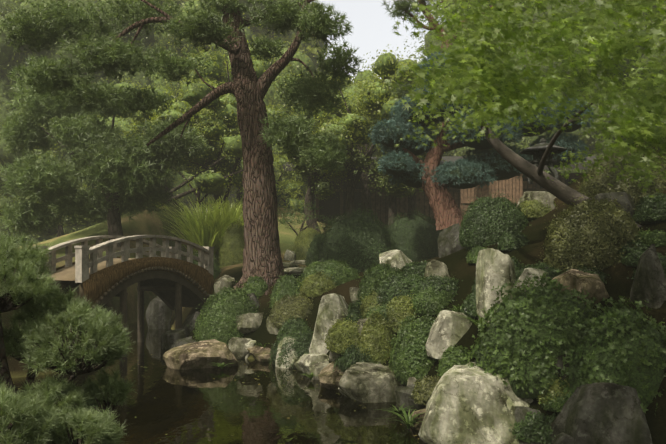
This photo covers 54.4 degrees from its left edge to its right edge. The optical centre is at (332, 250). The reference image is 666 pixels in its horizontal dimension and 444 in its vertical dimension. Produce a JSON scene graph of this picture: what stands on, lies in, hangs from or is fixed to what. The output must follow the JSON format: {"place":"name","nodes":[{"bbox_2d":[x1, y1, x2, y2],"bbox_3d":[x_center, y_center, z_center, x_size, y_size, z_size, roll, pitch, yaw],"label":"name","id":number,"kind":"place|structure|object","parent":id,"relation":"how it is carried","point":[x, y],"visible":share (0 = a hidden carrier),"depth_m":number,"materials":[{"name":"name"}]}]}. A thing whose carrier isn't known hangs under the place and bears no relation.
{"place":"outdoors","nodes":[
{"label":"outdoors","id":0,"kind":"place"},
{"bbox_2d":[152,194,282,263],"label":"pampas grass","id":1,"kind":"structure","parent":0,"point":[207,229],"depth_m":18.65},
{"bbox_2d":[12,310,426,443],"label":"pond water","id":2,"kind":"structure","parent":0,"point":[176,406],"depth_m":8.69,"materials":[{"name":"liquid"}]},
{"bbox_2d":[163,339,238,369],"bbox_3d":[-2.468,1.966,11.898,1.224,0.582,1.154,0,0,-38],"label":"rock","id":3,"kind":"object","parent":2,"relation":"in","point":[200,354],"visible":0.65,"depth_m":11.56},
{"bbox_2d":[17,354,418,439],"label":"floating pond leaves","id":4,"kind":"object","parent":2,"relation":"on","point":[260,394],"visible":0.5,"depth_m":9.45,"materials":[{"name":"green plant"}]},
{"bbox_2d":[0,137,665,443],"bbox_3d":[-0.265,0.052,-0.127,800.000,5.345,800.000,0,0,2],"label":"terrain","id":5,"kind":"structure","parent":0,"point":[459,267],"depth_m":11.46,"materials":[{"name":"plant"}]},
{"bbox_2d":[0,232,135,443],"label":"pine","id":6,"kind":"object","parent":5,"relation":"on","point":[94,425],"depth_m":3.36,"materials":[{"name":"plant"}]},
{"bbox_2d":[0,75,242,246],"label":"pine","id":7,"kind":"object","parent":5,"relation":"on","point":[131,170],"depth_m":20.14,"materials":[{"name":"plant"}]},
{"bbox_2d":[62,271,206,355],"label":"bridge beams","id":8,"kind":"structure","parent":5,"relation":"on","point":[174,292],"depth_m":14.51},
{"bbox_2d":[60,266,211,310],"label":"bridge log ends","id":9,"kind":"object","parent":8,"relation":"on","point":[113,287],"visible":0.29,"depth_m":13.40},
{"bbox_2d":[40,258,135,303],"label":"bridge deck","id":10,"kind":"structure","parent":9,"relation":"on","point":[65,275],"depth_m":12.78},
{"bbox_2d":[37,235,213,282],"bbox_3d":[-4.303,0.137,13.916,1.340,0.921,3.893,0,0,28],"label":"bridge railing","id":11,"kind":"object","parent":10,"relation":"on","point":[84,250],"visible":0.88,"depth_m":13.20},
{"bbox_2d":[56,257,214,307],"bbox_3d":[-4.303,0.728,13.916,1.420,1.176,3.835,0,0,28],"label":"arch","id":12,"kind":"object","parent":10,"relation":"attached to","point":[97,285],"visible":0.58,"depth_m":13.07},
{"bbox_2d":[146,296,171,328],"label":"rock","id":13,"kind":"object","parent":5,"relation":"on","point":[158,313],"visible":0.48,"depth_m":17.39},
{"bbox_2d":[161,329,186,348],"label":"rock","id":14,"kind":"object","parent":5,"relation":"on","point":[169,339],"visible":0.42,"depth_m":13.79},
{"bbox_2d":[0,0,364,288],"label":"pine","id":15,"kind":"object","parent":5,"relation":"on","point":[291,131],"depth_m":14.43,"materials":[{"name":"plant"}]},
{"bbox_2d":[231,267,278,294],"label":"pine roots","id":16,"kind":"object","parent":15,"relation":"attached to","point":[240,282],"visible":0.04,"depth_m":14.56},
{"bbox_2d":[16,0,355,244],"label":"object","id":17,"kind":"object","parent":5,"relation":"on","point":[311,55],"depth_m":60.33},
{"bbox_2d":[176,336,198,346],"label":"shore rock","id":18,"kind":"object","parent":5,"relation":"on","point":[183,341],"visible":0.17,"depth_m":13.36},
{"bbox_2d":[182,311,202,335],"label":"rock","id":19,"kind":"object","parent":5,"relation":"on","point":[188,325],"visible":0.5,"depth_m":14.32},
{"bbox_2d":[193,245,222,279],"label":"shrub","id":20,"kind":"object","parent":5,"relation":"on","point":[217,271],"depth_m":17.40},
{"bbox_2d":[214,275,234,295],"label":"rock","id":21,"kind":"object","parent":5,"relation":"on","point":[225,281],"visible":0.56,"depth_m":14.99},
{"bbox_2d":[3,0,452,216],"bbox_3d":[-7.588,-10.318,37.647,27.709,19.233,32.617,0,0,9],"label":"tree foliage","id":22,"kind":"object","parent":5,"relation":"on","point":[218,179],"visible":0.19,"depth_m":24.61,"materials":[{"name":"plant"}]},
{"bbox_2d":[192,281,264,344],"bbox_3d":[-2.159,1.345,13.553,1.637,1.408,1.461,0,0,2],"label":"shrub","id":23,"kind":"object","parent":5,"relation":"on","point":[242,295],"depth_m":13.19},
{"bbox_2d":[219,218,244,267],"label":"shrub","id":24,"kind":"object","parent":5,"relation":"on","point":[230,231],"depth_m":18.16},
{"bbox_2d":[228,337,251,358],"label":"shore rock","id":25,"kind":"object","parent":5,"relation":"on","point":[237,346],"visible":0.4,"depth_m":12.62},
{"bbox_2d":[236,312,263,333],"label":"rock","id":26,"kind":"object","parent":5,"relation":"on","point":[249,322],"visible":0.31,"depth_m":13.01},
{"bbox_2d":[245,340,255,358],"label":"rock","id":27,"kind":"object","parent":5,"relation":"on","point":[252,343],"visible":0.1,"depth_m":12.65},
{"bbox_2d":[240,285,261,297],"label":"shrub","id":28,"kind":"object","parent":5,"relation":"on","point":[258,295],"depth_m":13.87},
{"bbox_2d":[246,293,259,308],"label":"rock","id":29,"kind":"object","parent":5,"relation":"on","point":[252,296],"visible":0.35,"depth_m":13.56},
{"bbox_2d":[156,0,352,222],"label":"sunny treeline leaves","id":30,"kind":"object","parent":5,"relation":"on","point":[260,32],"depth_m":59.76,"materials":[{"name":"green plant"}]},
{"bbox_2d":[243,276,269,294],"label":"shrub","id":31,"kind":"object","parent":5,"relation":"on","point":[259,287],"depth_m":13.99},
{"bbox_2d":[247,345,273,361],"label":"shore rock","id":32,"kind":"object","parent":5,"relation":"on","point":[258,353],"visible":0.33,"depth_m":12.32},
{"bbox_2d":[266,317,279,334],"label":"rock","id":33,"kind":"object","parent":5,"relation":"on","point":[271,329],"visible":0.19,"depth_m":12.64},
{"bbox_2d":[268,270,301,307],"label":"shrub","id":34,"kind":"object","parent":5,"relation":"on","point":[281,286],"depth_m":13.19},
{"bbox_2d":[275,336,299,368],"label":"rock","id":35,"kind":"object","parent":5,"relation":"on","point":[292,360],"visible":0.38,"depth_m":11.63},
{"bbox_2d":[263,323,312,368],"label":"shrub","id":36,"kind":"object","parent":5,"relation":"on","point":[292,331],"depth_m":11.73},
{"bbox_2d":[266,291,313,328],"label":"shrub","id":37,"kind":"object","parent":5,"relation":"on","point":[295,303],"depth_m":12.53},
{"bbox_2d":[284,250,295,260],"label":"rock","id":38,"kind":"object","parent":5,"relation":"on","point":[289,255],"visible":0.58,"depth_m":18.95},
{"bbox_2d":[283,262,298,267],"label":"rock","id":39,"kind":"object","parent":5,"relation":"on","point":[288,265],"visible":0.48,"depth_m":17.54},
{"bbox_2d":[275,315,308,341],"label":"shrub","id":40,"kind":"object","parent":5,"relation":"on","point":[289,323],"depth_m":12.17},
{"bbox_2d":[284,267,306,274],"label":"rock","id":41,"kind":"object","parent":5,"relation":"on","point":[296,271],"visible":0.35,"depth_m":16.22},
{"bbox_2d":[290,260,305,264],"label":"rock","id":42,"kind":"object","parent":5,"relation":"on","point":[300,262],"visible":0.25,"depth_m":18.27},
{"bbox_2d":[289,223,319,259],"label":"shrub","id":43,"kind":"object","parent":5,"relation":"on","point":[297,240],"depth_m":19.17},
{"bbox_2d":[277,201,336,235],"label":"shrub","id":44,"kind":"object","parent":5,"relation":"on","point":[284,221],"depth_m":20.11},
{"bbox_2d":[294,354,328,373],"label":"shore rock","id":45,"kind":"object","parent":5,"relation":"on","point":[304,362],"visible":0.33,"depth_m":10.94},
{"bbox_2d":[304,228,325,265],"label":"shrub","id":46,"kind":"object","parent":5,"relation":"on","point":[308,256],"depth_m":17.85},
{"bbox_2d":[298,270,336,297],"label":"shrub","id":47,"kind":"object","parent":5,"relation":"on","point":[310,284],"depth_m":13.02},
{"bbox_2d":[309,361,328,379],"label":"rock","id":48,"kind":"object","parent":5,"relation":"on","point":[316,368],"visible":0.38,"depth_m":10.59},
{"bbox_2d":[296,259,359,285],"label":"shrub","id":49,"kind":"object","parent":5,"relation":"on","point":[338,267],"depth_m":13.37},
{"bbox_2d":[309,293,348,353],"bbox_3d":[0.013,1.370,11.583,0.908,1.209,0.971,0,0,2],"label":"rock","id":50,"kind":"object","parent":5,"relation":"on","point":[333,307],"visible":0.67,"depth_m":11.24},
{"bbox_2d":[318,362,343,389],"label":"shore rock","id":51,"kind":"object","parent":5,"relation":"on","point":[328,377],"visible":0.25,"depth_m":9.76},
{"bbox_2d":[0,0,665,244],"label":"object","id":52,"kind":"object","parent":5,"relation":"on","point":[9,52],"visible":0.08,"depth_m":41.08,"materials":[{"name":"plant"}]},
{"bbox_2d":[0,0,665,264],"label":"tree","id":53,"kind":"object","parent":5,"relation":"on","point":[375,172],"depth_m":23.77,"materials":[{"name":"plant"}]},
{"bbox_2d":[322,318,345,334],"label":"shrub","id":54,"kind":"object","parent":5,"relation":"on","point":[336,322],"depth_m":11.16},
{"bbox_2d":[329,352,339,361],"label":"rock","id":55,"kind":"object","parent":5,"relation":"on","point":[334,355],"visible":0.31,"depth_m":10.67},
{"bbox_2d":[320,315,360,353],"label":"shrub","id":56,"kind":"object","parent":5,"relation":"on","point":[344,343],"depth_m":10.32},
{"bbox_2d":[343,296,363,323],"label":"shrub","id":57,"kind":"object","parent":5,"relation":"on","point":[355,304],"depth_m":10.52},
{"bbox_2d":[349,287,359,302],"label":"rock","id":58,"kind":"object","parent":5,"relation":"on","point":[353,291],"visible":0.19,"depth_m":11.78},
{"bbox_2d":[309,203,403,272],"bbox_3d":[0.569,-0.204,16.445,2.768,2.156,3.232,0,0,2],"label":"shrub","id":59,"kind":"object","parent":5,"relation":"on","point":[358,251],"depth_m":15.61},
{"bbox_2d":[333,341,383,371],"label":"shrub","id":60,"kind":"object","parent":5,"relation":"on","point":[345,356],"depth_m":9.84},
{"bbox_2d":[209,277,512,428],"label":"plants","id":61,"kind":"object","parent":5,"relation":"on","point":[409,422],"visible":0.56,"depth_m":8.05,"materials":[{"name":"green plant"}]},
{"bbox_2d":[357,318,368,336],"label":"rock","id":62,"kind":"object","parent":5,"relation":"on","point":[359,322],"visible":0.19,"depth_m":10.27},
{"bbox_2d":[357,290,382,318],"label":"shrub","id":63,"kind":"object","parent":5,"relation":"on","point":[365,303],"depth_m":10.44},
{"bbox_2d":[338,362,404,402],"bbox_3d":[0.584,1.964,9.295,1.033,0.614,0.788,0,0,2],"label":"rock","id":64,"kind":"object","parent":5,"relation":"on","point":[365,382],"visible":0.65,"depth_m":9.03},
{"bbox_2d":[354,307,396,364],"bbox_3d":[0.683,1.371,9.999,0.756,0.980,0.680,0,0,2],"label":"shrub","id":65,"kind":"object","parent":5,"relation":"on","point":[365,328],"depth_m":9.83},
{"bbox_2d":[361,301,392,321],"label":"shrub","id":66,"kind":"object","parent":5,"relation":"on","point":[378,308],"depth_m":10.20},
{"bbox_2d":[353,260,402,300],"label":"shrub","id":67,"kind":"object","parent":5,"relation":"on","point":[381,266],"depth_m":10.93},
{"bbox_2d":[379,249,411,270],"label":"rock","id":68,"kind":"object","parent":5,"relation":"on","point":[395,258],"visible":0.48,"depth_m":13.03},
{"bbox_2d":[370,268,422,305],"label":"shrub","id":69,"kind":"object","parent":5,"relation":"on","point":[407,276],"depth_m":10.31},
{"bbox_2d":[385,290,416,333],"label":"shrub","id":70,"kind":"object","parent":5,"relation":"on","point":[389,312],"depth_m":9.97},
{"bbox_2d":[395,383,425,411],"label":"shore rock","id":71,"kind":"object","parent":5,"relation":"on","point":[403,394],"visible":0.1,"depth_m":8.41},
{"bbox_2d":[385,305,437,384],"bbox_3d":[1.285,1.344,9.335,1.076,1.101,1.024,0,0,2],"label":"shrub","id":72,"kind":"object","parent":5,"relation":"on","point":[422,320],"depth_m":9.09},
{"bbox_2d":[407,377,417,384],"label":"rock","id":73,"kind":"object","parent":5,"relation":"on","point":[411,380],"visible":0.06,"depth_m":8.93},
{"bbox_2d":[385,202,441,261],"bbox_3d":[2.508,-0.438,20.314,3.003,2.129,3.448,0,0,2],"label":"shrub","id":74,"kind":"object","parent":5,"relation":"on","point":[425,236],"depth_m":19.43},
{"bbox_2d":[400,260,429,277],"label":"shrub","id":75,"kind":"object","parent":5,"relation":"on","point":[419,273],"depth_m":10.77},
{"bbox_2d":[411,408,425,429],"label":"shore rock","id":76,"kind":"object","parent":5,"relation":"on","point":[417,426],"visible":0.08,"depth_m":7.66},
{"bbox_2d":[409,375,439,404],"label":"shrub","id":77,"kind":"object","parent":5,"relation":"on","point":[416,397],"depth_m":8.04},
{"bbox_2d":[409,279,457,315],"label":"shrub","id":78,"kind":"object","parent":5,"relation":"on","point":[416,304],"depth_m":9.85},
{"bbox_2d":[408,271,462,304],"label":"shrub","id":79,"kind":"object","parent":5,"relation":"on","point":[436,278],"depth_m":10.02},
{"bbox_2d":[424,260,449,278],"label":"rock","id":80,"kind":"object","parent":5,"relation":"on","point":[436,267],"visible":0.48,"depth_m":10.35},
{"bbox_2d":[319,178,578,223],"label":"building wall","id":81,"kind":"structure","parent":5,"relation":"on","point":[331,206],"depth_m":25.67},
{"bbox_2d":[425,310,474,358],"bbox_3d":[1.669,1.140,8.919,0.802,0.647,0.600,0,0,2],"label":"rock","id":82,"kind":"object","parent":5,"relation":"on","point":[448,330],"visible":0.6,"depth_m":8.71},
{"bbox_2d":[316,173,585,232],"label":"building posts","id":83,"kind":"object","parent":5,"relation":"on","point":[562,177],"visible":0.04,"depth_m":25.26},
{"bbox_2d":[283,156,596,170],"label":"building","id":84,"kind":"structure","parent":83,"relation":"on","point":[455,158],"depth_m":23.94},
{"bbox_2d":[438,223,464,257],"bbox_3d":[2.393,-0.134,12.948,0.579,0.811,0.598,0,0,2],"label":"rock","id":85,"kind":"object","parent":5,"relation":"on","point":[447,245],"visible":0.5,"depth_m":12.84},
{"bbox_2d":[436,344,470,376],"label":"shrub","id":86,"kind":"object","parent":5,"relation":"on","point":[447,357],"depth_m":7.92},
{"bbox_2d":[381,0,537,126],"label":"tree","id":87,"kind":"object","parent":5,"relation":"on","point":[405,5],"depth_m":18.70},
{"bbox_2d":[459,291,477,317],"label":"shrub","id":88,"kind":"object","parent":5,"relation":"on","point":[473,298],"depth_m":8.62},
{"bbox_2d":[418,362,529,443],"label":"rock","id":89,"kind":"object","parent":5,"relation":"on","point":[465,404],"visible":0.73,"depth_m":6.97,"materials":[{"name":"stone"}]},
{"bbox_2d":[466,245,487,263],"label":"shrub","id":90,"kind":"object","parent":5,"relation":"on","point":[476,257],"depth_m":10.30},
{"bbox_2d":[368,46,594,229],"bbox_3d":[3.836,-2.883,17.274,5.833,4.711,2.836,0,0,2],"label":"pine tree","id":91,"kind":"object","parent":5,"relation":"on","point":[472,160],"depth_m":16.93,"materials":[{"name":"plant"}]},
{"bbox_2d":[460,174,522,215],"bbox_3d":[5.084,-1.540,20.687,2.000,2.600,0.062,0,0,2],"label":"wooden fence","id":92,"kind":"object","parent":5,"relation":"on","point":[472,192],"visible":0.1,"depth_m":20.69,"materials":[{"name":"brown wood"}]},
{"bbox_2d":[453,191,529,249],"bbox_3d":[2.899,-0.530,11.640,1.414,1.081,1.368,0,0,2],"label":"shrub","id":93,"kind":"object","parent":5,"relation":"on","point":[510,204],"depth_m":11.27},
{"bbox_2d":[476,248,515,322],"bbox_3d":[2.112,0.578,8.348,0.494,1.217,0.508,0,0,2],"label":"rock","id":94,"kind":"object","parent":5,"relation":"on","point":[495,268],"visible":0.52,"depth_m":8.21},
{"bbox_2d":[495,230,529,250],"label":"shrub","id":95,"kind":"object","parent":5,"relation":"on","point":[504,243],"depth_m":10.13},
{"bbox_2d":[512,256,523,269],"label":"shrub","id":96,"kind":"object","parent":5,"relation":"on","point":[516,263],"depth_m":8.55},
{"bbox_2d":[384,0,665,226],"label":"maple tree","id":97,"kind":"object","parent":5,"relation":"on","point":[504,78],"depth_m":4.20,"materials":[{"name":"plant"}]},
{"bbox_2d":[514,263,536,280],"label":"shrub","id":98,"kind":"object","parent":5,"relation":"on","point":[518,273],"depth_m":8.42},
{"bbox_2d":[514,406,540,443],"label":"shore rock","id":99,"kind":"object","parent":5,"relation":"on","point":[520,412],"visible":0.19,"depth_m":6.99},
{"bbox_2d":[509,407,550,442],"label":"shrub","id":100,"kind":"object","parent":5,"relation":"on","point":[538,424],"depth_m":6.85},
{"bbox_2d":[514,268,548,291],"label":"rock","id":101,"kind":"object","parent":5,"relation":"on","point":[534,271],"visible":0.27,"depth_m":8.04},
{"bbox_2d":[459,267,606,398],"bbox_3d":[2.439,0.899,7.589,1.906,1.434,1.561,0,0,2],"label":"shrub","id":102,"kind":"object","parent":5,"relation":"on","point":[488,315],"depth_m":7.12,"materials":[{"name":"plant"}]},
{"bbox_2d":[520,191,554,208],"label":"rock","id":103,"kind":"object","parent":5,"relation":"on","point":[543,196],"visible":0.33,"depth_m":11.53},
{"bbox_2d":[519,197,555,219],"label":"shrub","id":104,"kind":"object","parent":5,"relation":"on","point":[530,208],"depth_m":11.50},
{"bbox_2d":[521,261,561,285],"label":"shrub","id":105,"kind":"object","parent":5,"relation":"on","point":[538,265],"depth_m":8.21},
{"bbox_2d":[537,413,557,443],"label":"shrub","id":106,"kind":"object","parent":5,"relation":"on","point":[548,427],"depth_m":6.74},
{"bbox_2d":[536,373,570,404],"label":"shrub","id":107,"kind":"object","parent":5,"relation":"on","point":[554,387],"depth_m":6.92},
{"bbox_2d":[539,390,571,412],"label":"shrub","id":108,"kind":"object","parent":5,"relation":"on","point":[545,405],"depth_m":6.83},
{"bbox_2d":[551,432,573,443],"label":"shore rock","id":109,"kind":"object","parent":5,"relation":"on","point":[562,438],"visible":0.27,"depth_m":6.41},
{"bbox_2d":[554,352,573,379],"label":"rock","id":110,"kind":"object","parent":5,"relation":"on","point":[560,363],"visible":0.21,"depth_m":6.99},
{"bbox_2d":[552,268,608,304],"bbox_3d":[3.017,0.445,7.821,0.735,0.472,0.901,0,0,2],"label":"rock","id":111,"kind":"object","parent":5,"relation":"on","point":[592,284],"visible":0.65,"depth_m":7.46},
{"bbox_2d":[560,265,610,283],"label":"shrub","id":112,"kind":"object","parent":5,"relation":"on","point":[596,271],"depth_m":7.83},
{"bbox_2d":[539,192,650,271],"bbox_3d":[3.385,-0.226,8.390,1.386,1.112,1.257,0,0,2],"label":"shrub","id":113,"kind":"object","parent":5,"relation":"on","point":[610,206],"depth_m":8.04,"materials":[{"name":"plant"}]},
{"bbox_2d":[548,382,652,443],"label":"rock","id":114,"kind":"object","parent":5,"relation":"on","point":[602,413],"visible":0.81,"depth_m":6.24,"materials":[{"name":"stone"}]},
{"bbox_2d":[558,295,665,413],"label":"shrub","id":115,"kind":"object","parent":5,"relation":"on","point":[655,379],"depth_m":6.51,"materials":[{"name":"plant"}]},
{"bbox_2d":[593,191,635,218],"bbox_3d":[4.095,-0.544,9.464,0.592,0.603,0.691,0,0,34],"label":"rock","id":116,"kind":"object","parent":5,"relation":"on","point":[624,199],"visible":0.29,"depth_m":9.19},
{"bbox_2d":[575,139,665,205],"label":"shrub","id":117,"kind":"object","parent":5,"relation":"on","point":[583,185],"depth_m":9.67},
{"bbox_2d":[617,236,649,256],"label":"shrub","id":118,"kind":"object","parent":5,"relation":"on","point":[641,243],"depth_m":7.90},
{"bbox_2d":[619,247,660,266],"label":"shrub","id":119,"kind":"object","parent":5,"relation":"on","point":[625,259],"depth_m":7.69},
{"bbox_2d":[627,253,665,278],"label":"shrub","id":120,"kind":"object","parent":5,"relation":"on","point":[662,263],"depth_m":7.31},
{"bbox_2d":[630,244,665,308],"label":"rock","id":121,"kind":"object","parent":5,"relation":"on","point":[649,283],"visible":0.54,"depth_m":7.07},
{"bbox_2d":[632,194,665,223],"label":"shrub","id":122,"kind":"object","parent":5,"relation":"on","point":[653,215],"depth_m":8.66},
{"bbox_2d":[633,189,665,219],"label":"shrub","id":123,"kind":"object","parent":5,"relation":"on","point":[638,208],"depth_m":8.83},
{"bbox_2d":[635,229,665,246],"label":"shrub","id":124,"kind":"object","parent":5,"relation":"on","point":[643,232],"depth_m":7.95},
{"bbox_2d":[314,0,442,81],"label":"sky","id":125,"kind":"structure","parent":0,"point":[372,27],"materials":[{"name":"white"}]},
{"bbox_2d":[371,181,535,227],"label":"building panels","id":126,"kind":"object","parent":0,"point":[403,204],"visible":0.08,"depth_m":25.31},
{"bbox_2d":[471,276,475,292],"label":"shrub","id":127,"kind":"object","parent":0,"point":[472,290],"depth_m":9.29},
{"bbox_2d":[589,311,604,327],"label":"shrub","id":128,"kind":"object","parent":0,"point":[598,314],"depth_m":7.14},
{"bbox_3d":[4.577,-0.435,12.893,1.700,1.091,1.175,0,0,2],"label":"rock lantern pedestal","id":129,"kind":"object","parent":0,"visible":0},
{"bbox_3d":[4.156,-0.785,12.578,1.100,0.722,1.004,0,0,2],"label":"rock lantern pedestal","id":130,"kind":"object","parent":129,"relation":"on","visible":0},
{"bbox_2d":[519,138,567,183],"bbox_3d":[4.052,-1.733,12.486,0.817,0.861,0.931,0,0,2],"label":"yukimi lantern","id":131,"kind":"object","parent":130,"relation":"on","point":[536,151],"visible":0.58,"depth_m":12.32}
]}

